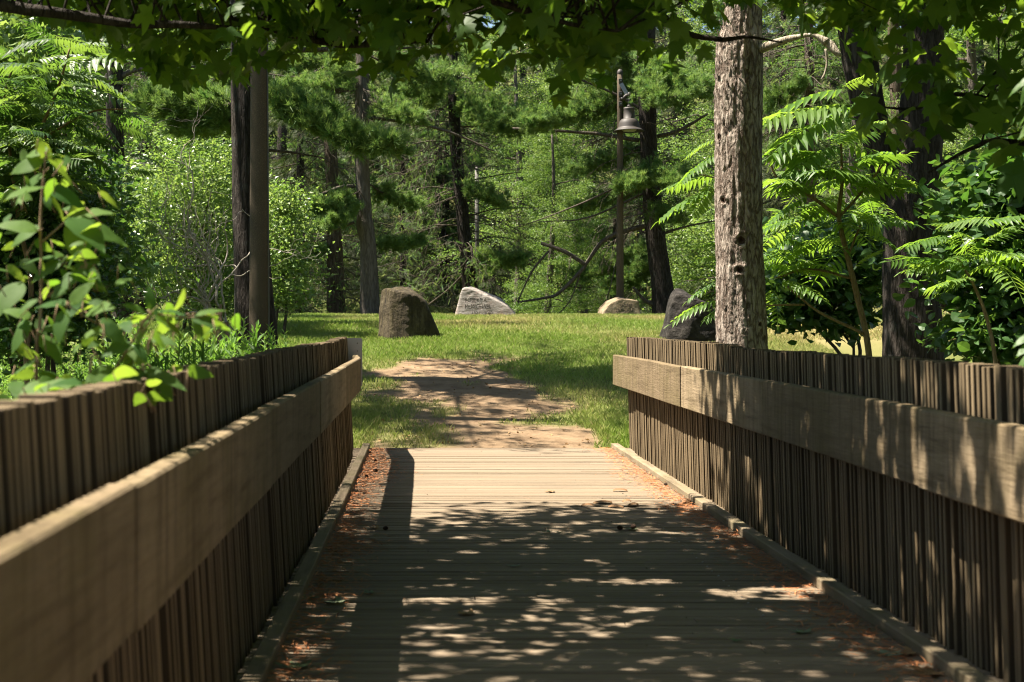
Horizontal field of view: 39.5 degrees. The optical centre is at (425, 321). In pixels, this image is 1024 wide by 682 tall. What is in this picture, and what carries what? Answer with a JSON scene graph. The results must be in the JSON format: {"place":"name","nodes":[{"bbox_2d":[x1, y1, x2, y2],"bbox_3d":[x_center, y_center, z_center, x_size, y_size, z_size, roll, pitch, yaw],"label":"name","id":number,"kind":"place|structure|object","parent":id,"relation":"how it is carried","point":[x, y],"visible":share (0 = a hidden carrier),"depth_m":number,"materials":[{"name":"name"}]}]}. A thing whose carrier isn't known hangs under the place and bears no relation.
{"place":"outdoors","nodes":[
{"label":"outdoors","id":0,"kind":"place"},
{"bbox_2d":[66,312,954,447],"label":"grass","id":1,"kind":"structure","parent":0,"point":[612,426],"depth_m":24.50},
{"bbox_2d":[0,33,1020,447],"bbox_3d":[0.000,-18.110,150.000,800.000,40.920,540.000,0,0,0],"label":"ground","id":2,"kind":"structure","parent":0,"point":[480,401],"depth_m":19.84,"materials":[{"name":"soil"}]},
{"bbox_2d":[0,138,127,393],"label":"leafy sapling","id":3,"kind":"object","parent":2,"relation":"on","point":[83,233],"visible":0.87,"depth_m":4.60,"materials":[{"name":"green plant"}]},
{"bbox_2d":[0,20,171,384],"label":"sumac bush","id":4,"kind":"object","parent":2,"relation":"on","point":[14,141],"visible":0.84,"depth_m":12.44,"materials":[{"name":"green plant"}]},
{"bbox_2d":[74,350,99,383],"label":"weed","id":5,"kind":"object","parent":2,"relation":"on","point":[80,366],"visible":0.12,"depth_m":15.89,"materials":[{"name":"green plant"}]},
{"bbox_2d":[0,3,183,364],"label":"leafy shrub","id":6,"kind":"object","parent":2,"relation":"on","point":[13,30],"visible":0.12,"depth_m":18.72,"materials":[{"name":"green plant"}]},
{"bbox_2d":[0,9,192,311],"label":"broadleaf tree","id":7,"kind":"object","parent":2,"relation":"on","point":[127,81],"visible":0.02,"depth_m":33.28,"materials":[{"name":"green plant"}]},
{"bbox_2d":[0,126,199,382],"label":"leafy shrub","id":8,"kind":"object","parent":2,"relation":"on","point":[52,220],"visible":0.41,"depth_m":13.10,"materials":[{"name":"green plant"}]},
{"bbox_2d":[84,349,122,382],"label":"weed","id":9,"kind":"object","parent":2,"relation":"on","point":[96,365],"visible":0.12,"depth_m":15.36,"materials":[{"name":"green plant"}]},
{"bbox_2d":[0,322,233,399],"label":"undergrowth","id":10,"kind":"object","parent":2,"relation":"on","point":[5,379],"visible":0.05,"depth_m":18.65,"materials":[{"name":"green plant"}]},
{"bbox_2d":[72,1,166,300],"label":"white pine","id":11,"kind":"object","parent":2,"relation":"on","point":[102,116],"visible":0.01,"depth_m":60.49,"materials":[{"name":"green plant"}]},
{"bbox_2d":[0,279,239,412],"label":"leafy sapling","id":12,"kind":"object","parent":2,"relation":"on","point":[162,381],"visible":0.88,"depth_m":4.19,"materials":[{"name":"green plant"}]},
{"bbox_2d":[100,312,146,378],"bbox_3d":[-3.367,0.570,15.556,0.561,1.516,0.952,0,0,15],"label":"weed","id":13,"kind":"object","parent":2,"relation":"on","point":[107,345],"visible":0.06,"depth_m":15.51,"materials":[{"name":"green plant"}]},
{"bbox_2d":[91,29,188,294],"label":"spruce tree","id":14,"kind":"object","parent":2,"relation":"on","point":[148,119],"depth_m":72.28,"materials":[{"name":"green plant"}]},
{"bbox_2d":[59,35,230,320],"bbox_3d":[-6.232,-9.123,29.529,5.505,18.842,3.708,0,0,-38],"label":"pine tree","id":15,"kind":"object","parent":2,"relation":"on","point":[111,126],"visible":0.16,"depth_m":29.82,"materials":[{"name":"green plant"}]},
{"bbox_2d":[134,338,169,368],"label":"weed","id":16,"kind":"object","parent":2,"relation":"on","point":[161,351],"visible":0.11,"depth_m":15.40,"materials":[{"name":"green plant"}]},
{"bbox_2d":[134,328,186,363],"bbox_3d":[-3.022,0.692,16.648,0.714,1.273,0.754,0,0,-40],"label":"weed","id":17,"kind":"object","parent":2,"relation":"on","point":[177,343],"visible":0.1,"depth_m":16.66,"materials":[{"name":"green plant"}]},
{"bbox_2d":[90,38,232,313],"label":"spruce tree","id":18,"kind":"object","parent":2,"relation":"on","point":[142,305],"visible":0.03,"depth_m":43.82,"materials":[{"name":"green plant"}]},
{"bbox_2d":[146,332,186,370],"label":"weed","id":19,"kind":"object","parent":2,"relation":"on","point":[160,363],"visible":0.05,"depth_m":13.27,"materials":[{"name":"green plant"}]},
{"bbox_2d":[163,345,196,370],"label":"weed","id":20,"kind":"object","parent":2,"relation":"on","point":[171,352],"visible":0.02,"depth_m":14.56,"materials":[{"name":"green plant"}]},
{"bbox_2d":[168,343,197,366],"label":"weed","id":21,"kind":"object","parent":2,"relation":"on","point":[187,353],"visible":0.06,"depth_m":13.72,"materials":[{"name":"green plant"}]},
{"bbox_2d":[98,119,292,330],"bbox_3d":[-4.697,-1.929,27.860,4.641,4.642,4.912,0,0,-32],"label":"leafy shrub","id":22,"kind":"object","parent":2,"relation":"on","point":[217,178],"visible":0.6,"depth_m":27.37,"materials":[{"name":"green plant"}]},
{"bbox_2d":[175,326,215,365],"bbox_3d":[-2.462,0.722,15.356,0.743,1.554,0.665,0,0,0],"label":"weed","id":23,"kind":"object","parent":2,"relation":"on","point":[187,343],"visible":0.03,"depth_m":15.35,"materials":[{"name":"green plant"}]},
{"bbox_2d":[181,331,219,364],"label":"weed","id":24,"kind":"object","parent":2,"relation":"on","point":[193,348],"visible":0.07,"depth_m":12.73,"materials":[{"name":"green plant"}]},
{"bbox_2d":[181,335,234,364],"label":"weed","id":25,"kind":"object","parent":2,"relation":"on","point":[219,344],"visible":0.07,"depth_m":14.15,"materials":[{"name":"green plant"}]},
{"bbox_2d":[190,334,230,363],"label":"weed","id":26,"kind":"object","parent":2,"relation":"on","point":[224,347],"visible":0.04,"depth_m":14.54,"materials":[{"name":"green plant"}]},
{"bbox_2d":[102,84,323,356],"bbox_3d":[-3.426,-1.286,20.345,3.961,4.764,1.375,0,0,0],"label":"contorted shrub","id":27,"kind":"object","parent":2,"relation":"on","point":[205,301],"visible":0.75,"depth_m":20.25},
{"bbox_2d":[151,4,294,312],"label":"spruce tree","id":28,"kind":"object","parent":2,"relation":"on","point":[219,161],"depth_m":63.30,"materials":[{"name":"green plant"}]},
{"bbox_2d":[205,325,246,358],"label":"weed","id":29,"kind":"object","parent":2,"relation":"on","point":[223,342],"visible":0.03,"depth_m":15.11,"materials":[{"name":"green plant"}]},
{"bbox_2d":[214,335,240,359],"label":"weed","id":30,"kind":"object","parent":2,"relation":"on","point":[228,345],"visible":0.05,"depth_m":14.81,"materials":[{"name":"green plant"}]},
{"bbox_2d":[128,0,330,311],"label":"broadleaf tree","id":31,"kind":"object","parent":2,"relation":"on","point":[274,138],"visible":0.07,"depth_m":39.91,"materials":[{"name":"green plant"}]},
{"bbox_2d":[213,320,265,358],"bbox_3d":[-1.686,0.980,12.765,0.640,1.997,0.944,0,0,21],"label":"weed","id":32,"kind":"object","parent":2,"relation":"on","point":[254,341],"visible":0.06,"depth_m":12.81,"materials":[{"name":"green plant"}]},
{"bbox_2d":[235,316,257,354],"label":"weed","id":33,"kind":"object","parent":2,"relation":"on","point":[242,332],"visible":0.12,"depth_m":17.89,"materials":[{"name":"green plant"}]},
{"bbox_2d":[235,324,260,354],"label":"weed","id":34,"kind":"object","parent":2,"relation":"on","point":[253,337],"visible":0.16,"depth_m":17.64,"materials":[{"name":"green plant"}]},
{"bbox_2d":[249,8,269,352],"bbox_3d":[-2.151,-2.351,18.400,0.285,7.329,0.277,0,0,0],"label":"wooden pole","id":35,"kind":"object","parent":2,"relation":"on","point":[259,302],"visible":0.64,"depth_m":18.30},
{"bbox_2d":[257,322,277,350],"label":"weed","id":36,"kind":"object","parent":2,"relation":"on","point":[269,331],"visible":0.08,"depth_m":18.12,"materials":[{"name":"green plant"}]},
{"bbox_2d":[122,0,418,349],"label":"pine tree","id":37,"kind":"object","parent":2,"relation":"on","point":[320,114],"visible":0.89,"depth_m":21.24,"materials":[{"name":"green plant"}]},
{"bbox_2d":[268,329,289,348],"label":"weed","id":38,"kind":"object","parent":2,"relation":"on","point":[283,345],"visible":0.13,"depth_m":17.88,"materials":[{"name":"green plant"}]},
{"bbox_2d":[218,169,344,333],"bbox_3d":[-2.763,-1.248,26.963,2.364,3.285,2.742,0,0,-11],"label":"leafy shrub","id":39,"kind":"object","parent":2,"relation":"on","point":[282,215],"visible":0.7,"depth_m":26.73,"materials":[{"name":"green plant"}]},
{"bbox_2d":[181,38,396,311],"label":"white pine","id":40,"kind":"object","parent":2,"relation":"on","point":[280,146],"visible":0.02,"depth_m":61.79,"materials":[{"name":"green plant"}]},
{"bbox_2d":[210,38,390,313],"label":"spruce tree","id":41,"kind":"object","parent":2,"relation":"on","point":[281,161],"visible":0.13,"depth_m":45.88,"materials":[{"name":"green plant"}]},
{"bbox_2d":[268,38,350,231],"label":"spruce tree","id":42,"kind":"object","parent":2,"relation":"on","point":[273,132],"visible":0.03,"depth_m":84.82,"materials":[{"name":"green plant"}]},
{"bbox_2d":[270,71,412,313],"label":"pine tree","id":43,"kind":"object","parent":2,"relation":"on","point":[335,301],"visible":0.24,"depth_m":40.81,"materials":[{"name":"green plant"}]},
{"bbox_2d":[289,55,406,287],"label":"spruce tree","id":44,"kind":"object","parent":2,"relation":"on","point":[308,175],"visible":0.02,"depth_m":75.61,"materials":[{"name":"green plant"}]},
{"bbox_2d":[306,9,445,313],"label":"spruce tree","id":45,"kind":"object","parent":2,"relation":"on","point":[348,157],"visible":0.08,"depth_m":65.53,"materials":[{"name":"green plant"}]},
{"bbox_2d":[268,9,492,313],"bbox_3d":[-1.623,-9.058,38.823,6.010,18.984,5.000,0,0,-25],"label":"pine tree","id":46,"kind":"object","parent":2,"relation":"on","point":[401,112],"visible":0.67,"depth_m":38.33,"materials":[{"name":"green plant"}]},
{"bbox_2d":[349,49,459,313],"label":"spruce tree","id":47,"kind":"object","parent":2,"relation":"on","point":[402,276],"visible":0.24,"depth_m":47.91,"materials":[{"name":"green plant"}]},
{"bbox_2d":[315,22,498,219],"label":"white pine","id":48,"kind":"object","parent":2,"relation":"on","point":[381,83],"visible":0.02,"depth_m":85.20,"materials":[{"name":"green plant"}]},
{"bbox_2d":[378,287,440,339],"bbox_3d":[-0.246,0.042,26.652,1.332,1.396,1.150,0,0,0],"label":"boulder","id":49,"kind":"object","parent":2,"relation":"on","point":[404,311],"visible":0.69,"depth_m":26.25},
{"bbox_2d":[356,21,507,298],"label":"spruce tree","id":50,"kind":"object","parent":2,"relation":"on","point":[418,139],"visible":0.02,"depth_m":72.47,"materials":[{"name":"green plant"}]},
{"bbox_2d":[381,18,506,312],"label":"white pine","id":51,"kind":"object","parent":2,"relation":"on","point":[438,183],"visible":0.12,"depth_m":65.51,"materials":[{"name":"green plant"}]},
{"bbox_2d":[383,21,513,312],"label":"spruce tree","id":52,"kind":"object","parent":2,"relation":"on","point":[446,204],"visible":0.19,"depth_m":65.89,"materials":[{"name":"green plant"}]},
{"bbox_2d":[344,15,553,312],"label":"pine tree","id":53,"kind":"object","parent":2,"relation":"on","point":[467,103],"visible":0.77,"depth_m":42.60,"materials":[{"name":"green plant"}]},
{"bbox_2d":[379,12,538,254],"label":"spruce tree","id":54,"kind":"object","parent":2,"relation":"on","point":[478,139],"visible":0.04,"depth_m":85.03,"materials":[{"name":"green plant"}]},
{"bbox_2d":[475,167,479,288],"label":"grey post","id":55,"kind":"object","parent":2,"relation":"on","point":[476,224],"visible":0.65,"depth_m":45.95,"materials":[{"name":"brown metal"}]},
{"bbox_2d":[374,346,594,447],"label":"path litter","id":56,"kind":"object","parent":2,"relation":"on","point":[473,397],"visible":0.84,"depth_m":19.48,"materials":[{"name":"brown plant"}]},
{"bbox_2d":[455,286,514,314],"bbox_3d":[1.742,-0.300,36.985,2.064,1.235,1.090,0,0,0],"label":"memorial stone","id":57,"kind":"object","parent":2,"relation":"on","point":[472,300],"visible":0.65,"depth_m":36.59,"materials":[{"name":"stone"}]},
{"bbox_2d":[456,150,514,305],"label":"spruce tree","id":58,"kind":"object","parent":2,"relation":"on","point":[494,291],"visible":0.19,"depth_m":59.90,"materials":[{"name":"green plant"}]},
{"bbox_2d":[0,0,1018,109],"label":"maple tree","id":59,"kind":"object","parent":2,"relation":"on","point":[387,29],"visible":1,"depth_m":7.97,"materials":[{"name":"green plant"}]},
{"bbox_2d":[428,13,604,313],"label":"broadleaf tree","id":60,"kind":"object","parent":2,"relation":"on","point":[518,151],"visible":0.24,"depth_m":51.89,"materials":[{"name":"green plant"}]},
{"bbox_2d":[471,21,582,154],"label":"spruce tree","id":61,"kind":"object","parent":2,"relation":"on","point":[524,73],"visible":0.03,"depth_m":105.32,"materials":[{"name":"green plant"}]},
{"bbox_2d":[458,19,628,310],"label":"spruce tree","id":62,"kind":"object","parent":2,"relation":"on","point":[508,219],"visible":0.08,"depth_m":66.85,"materials":[{"name":"green plant"}]},
{"bbox_2d":[480,2,636,300],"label":"spruce tree","id":63,"kind":"object","parent":2,"relation":"on","point":[630,214],"visible":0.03,"depth_m":70.79,"materials":[{"name":"green plant"}]},
{"bbox_2d":[498,79,624,313],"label":"broadleaf tree","id":64,"kind":"object","parent":2,"relation":"on","point":[555,208],"visible":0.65,"depth_m":46.97,"materials":[{"name":"green plant"}]},
{"bbox_2d":[472,0,651,313],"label":"broadleaf tree","id":65,"kind":"object","parent":2,"relation":"on","point":[598,303],"visible":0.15,"depth_m":54.66,"materials":[{"name":"green plant"}]},
{"bbox_2d":[505,14,634,225],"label":"spruce tree","id":66,"kind":"object","parent":2,"relation":"on","point":[597,156],"visible":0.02,"depth_m":91.59,"materials":[{"name":"green plant"}]},
{"bbox_2d":[473,20,714,313],"bbox_3d":[4.981,-9.008,39.162,7.395,19.085,5.705,0,0,0],"label":"pine tree","id":67,"kind":"object","parent":2,"relation":"on","point":[651,175],"visible":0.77,"depth_m":38.82,"materials":[{"name":"green plant"}]},
{"bbox_2d":[509,0,699,309],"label":"white pine","id":68,"kind":"object","parent":2,"relation":"on","point":[605,231],"visible":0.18,"depth_m":51.93,"materials":[{"name":"green plant"}]},
{"bbox_2d":[233,443,1003,681],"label":"footbridge deck","id":69,"kind":"structure","parent":2,"relation":"on","point":[418,640],"depth_m":7.58,"materials":[{"name":"wood"}]},
{"bbox_2d":[0,337,360,681],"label":"slatted fence","id":70,"kind":"object","parent":69,"relation":"on","point":[168,541],"visible":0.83,"depth_m":4.01,"materials":[{"name":"wood"}]},
{"bbox_2d":[347,338,361,385],"bbox_3d":[-0.868,0.470,16.324,0.280,0.560,0.008,0,0,0],"label":"metal plate","id":71,"kind":"object","parent":70,"relation":"attached to","point":[354,346],"visible":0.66,"depth_m":16.32,"materials":[{"name":"grey metal"}]},
{"bbox_2d":[274,660,311,668],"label":"fallen leaf","id":72,"kind":"object","parent":69,"relation":"on","point":[297,664],"visible":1,"depth_m":5.95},
{"bbox_2d":[267,446,956,681],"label":"needle litter","id":73,"kind":"object","parent":69,"relation":"on","point":[369,472],"visible":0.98,"depth_m":8.25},
{"bbox_2d":[613,337,1023,681],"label":"slatted fence","id":74,"kind":"object","parent":69,"relation":"on","point":[893,485],"visible":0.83,"depth_m":7.19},
{"bbox_2d":[908,665,945,674],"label":"fallen leaf","id":75,"kind":"object","parent":69,"relation":"on","point":[928,671],"visible":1,"depth_m":5.85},
{"bbox_2d":[598,297,640,314],"bbox_3d":[5.027,-0.130,37.112,1.257,1.026,0.978,0,0,0],"label":"boulder","id":76,"kind":"object","parent":2,"relation":"on","point":[617,305],"visible":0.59,"depth_m":36.82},
{"bbox_2d":[614,69,643,297],"bbox_3d":[5.415,-3.390,37.880,0.800,6.704,0.800,0,0,0],"label":"lamp post","id":77,"kind":"object","parent":2,"relation":"on","point":[629,123],"visible":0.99,"depth_m":37.92,"materials":[{"name":"brown metal"}]},
{"bbox_2d":[557,14,712,313],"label":"spruce tree","id":78,"kind":"object","parent":2,"relation":"on","point":[627,294],"visible":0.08,"depth_m":60.85,"materials":[{"name":"green plant"}]},
{"bbox_2d":[607,0,716,291],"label":"spruce tree","id":79,"kind":"object","parent":2,"relation":"on","point":[681,60],"visible":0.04,"depth_m":73.86,"materials":[{"name":"green plant"}]},
{"bbox_2d":[624,0,714,233],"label":"spruce tree","id":80,"kind":"object","parent":2,"relation":"on","point":[684,109],"visible":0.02,"depth_m":88.38,"materials":[{"name":"green plant"}]},
{"bbox_2d":[631,191,715,313],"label":"leafy shrub","id":81,"kind":"object","parent":2,"relation":"on","point":[690,244],"visible":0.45,"depth_m":43.53,"materials":[{"name":"green plant"}]},
{"bbox_2d":[659,288,715,341],"bbox_3d":[4.905,0.105,26.015,1.280,1.429,1.232,0,0,0],"label":"boulder","id":82,"kind":"object","parent":2,"relation":"on","point":[692,328],"visible":0.62,"depth_m":25.53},
{"bbox_2d":[639,0,802,296],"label":"broadleaf tree","id":83,"kind":"object","parent":2,"relation":"on","point":[705,68],"visible":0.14,"depth_m":47.56,"materials":[{"name":"green plant"}]},
{"bbox_2d":[669,0,790,284],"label":"spruce tree","id":84,"kind":"object","parent":2,"relation":"on","point":[767,113],"depth_m":61.15,"materials":[{"name":"green plant"}]},
{"bbox_2d":[668,0,843,261],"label":"white pine","id":85,"kind":"object","parent":2,"relation":"on","point":[764,86],"visible":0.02,"depth_m":71.08,"materials":[{"name":"green plant"}]},
{"bbox_2d":[676,1,845,312],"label":"spruce tree","id":86,"kind":"object","parent":2,"relation":"on","point":[779,201],"visible":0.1,"depth_m":41.91,"materials":[{"name":"green plant"}]},
{"bbox_2d":[712,3,841,348],"bbox_3d":[3.593,-2.506,14.521,1.352,9.038,0.768,0,0,23],"label":"pine snag","id":87,"kind":"object","parent":2,"relation":"on","point":[740,315],"visible":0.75,"depth_m":14.40,"materials":[{"name":"brown plant"}]},
{"bbox_2d":[652,73,949,355],"bbox_3d":[4.183,-0.629,15.689,2.788,4.121,2.350,0,0,39],"label":"sumac sapling","id":88,"kind":"object","parent":2,"relation":"on","point":[787,180],"visible":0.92,"depth_m":15.54,"materials":[{"name":"green plant"}]},
{"bbox_2d":[763,2,844,215],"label":"spruce tree","id":89,"kind":"object","parent":2,"relation":"on","point":[795,119],"visible":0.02,"depth_m":89.19,"materials":[{"name":"green plant"}]},
{"bbox_2d":[699,193,946,354],"bbox_3d":[5.739,-0.382,20.690,3.655,2.976,3.309,0,0,0],"label":"vine thicket","id":90,"kind":"object","parent":2,"relation":"on","point":[839,295],"visible":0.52,"depth_m":20.08,"materials":[{"name":"green plant"}]},
{"bbox_2d":[762,3,884,225],"bbox_3d":[8.941,-6.117,32.824,3.770,12.865,2.570,0,0,28],"label":"pine tree","id":91,"kind":"object","parent":2,"relation":"on","point":[803,83],"visible":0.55,"depth_m":32.77,"materials":[{"name":"green plant"}]},
{"bbox_2d":[765,7,887,146],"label":"spruce tree","id":92,"kind":"object","parent":2,"relation":"on","point":[833,84],"depth_m":103.22,"materials":[{"name":"green plant"}]},
{"bbox_2d":[790,29,889,218],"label":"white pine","id":93,"kind":"object","parent":2,"relation":"on","point":[825,195],"visible":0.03,"depth_m":63.21,"materials":[{"name":"green plant"}]},
{"bbox_2d":[795,28,901,296],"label":"spruce tree","id":94,"kind":"object","parent":2,"relation":"on","point":[835,73],"visible":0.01,"depth_m":70.90,"materials":[{"name":"green plant"}]},
{"bbox_2d":[682,0,1021,360],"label":"forked tree","id":95,"kind":"object","parent":2,"relation":"on","point":[898,334],"visible":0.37,"depth_m":17.77,"materials":[{"name":"brown plant"}]},
{"bbox_2d":[766,6,967,295],"bbox_3d":[11.449,-6.025,37.978,6.257,12.551,6.408,0,0,34],"label":"broadleaf tree","id":96,"kind":"object","parent":2,"relation":"on","point":[849,158],"visible":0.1,"depth_m":38.33,"materials":[{"name":"green plant"}]},
{"bbox_2d":[791,35,953,228],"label":"spruce tree","id":97,"kind":"object","parent":2,"relation":"on","point":[883,62],"visible":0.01,"depth_m":89.68,"materials":[{"name":"green plant"}]},
{"bbox_2d":[830,0,967,137],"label":"pine tree","id":98,"kind":"object","parent":2,"relation":"on","point":[894,89],"visible":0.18,"depth_m":26.89,"materials":[{"name":"green plant"}]},
{"bbox_2d":[784,0,1023,204],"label":"maple tree","id":99,"kind":"object","parent":2,"relation":"on","point":[995,111],"visible":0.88,"depth_m":8.68,"materials":[{"name":"green plant"}]},
{"bbox_2d":[826,4,1023,320],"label":"broadleaf tree","id":100,"kind":"object","parent":2,"relation":"on","point":[975,67],"visible":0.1,"depth_m":29.73,"materials":[{"name":"green plant"}]},
{"bbox_2d":[882,27,994,217],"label":"spruce tree","id":101,"kind":"object","parent":2,"relation":"on","point":[985,51],"visible":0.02,"depth_m":75.10,"materials":[{"name":"green plant"}]},
{"bbox_2d":[889,25,990,308],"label":"white pine","id":102,"kind":"object","parent":2,"relation":"on","point":[959,82],"visible":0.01,"depth_m":67.25,"materials":[{"name":"green plant"}]},
{"bbox_2d":[880,215,1023,363],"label":"sumac sapling","id":103,"kind":"object","parent":2,"relation":"on","point":[928,266],"visible":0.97,"depth_m":13.38,"materials":[{"name":"green plant"}]},
{"bbox_2d":[891,132,1023,364],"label":"vine thicket","id":104,"kind":"object","parent":2,"relation":"on","point":[966,327],"visible":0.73,"depth_m":14.18,"materials":[{"name":"green plant"}]},
{"bbox_2d":[936,6,1023,259],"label":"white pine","id":105,"kind":"object","parent":2,"relation":"on","point":[995,54],"visible":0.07,"depth_m":37.69,"materials":[{"name":"green plant"}]},
{"bbox_2d":[950,13,1023,154],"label":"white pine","id":106,"kind":"object","parent":2,"relation":"on","point":[982,64],"depth_m":90.62,"materials":[{"name":"green plant"}]},
{"bbox_2d":[1009,78,1023,366],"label":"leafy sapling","id":107,"kind":"object","parent":2,"relation":"on","point":[1020,340],"visible":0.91,"depth_m":5.91,"materials":[{"name":"green plant"}]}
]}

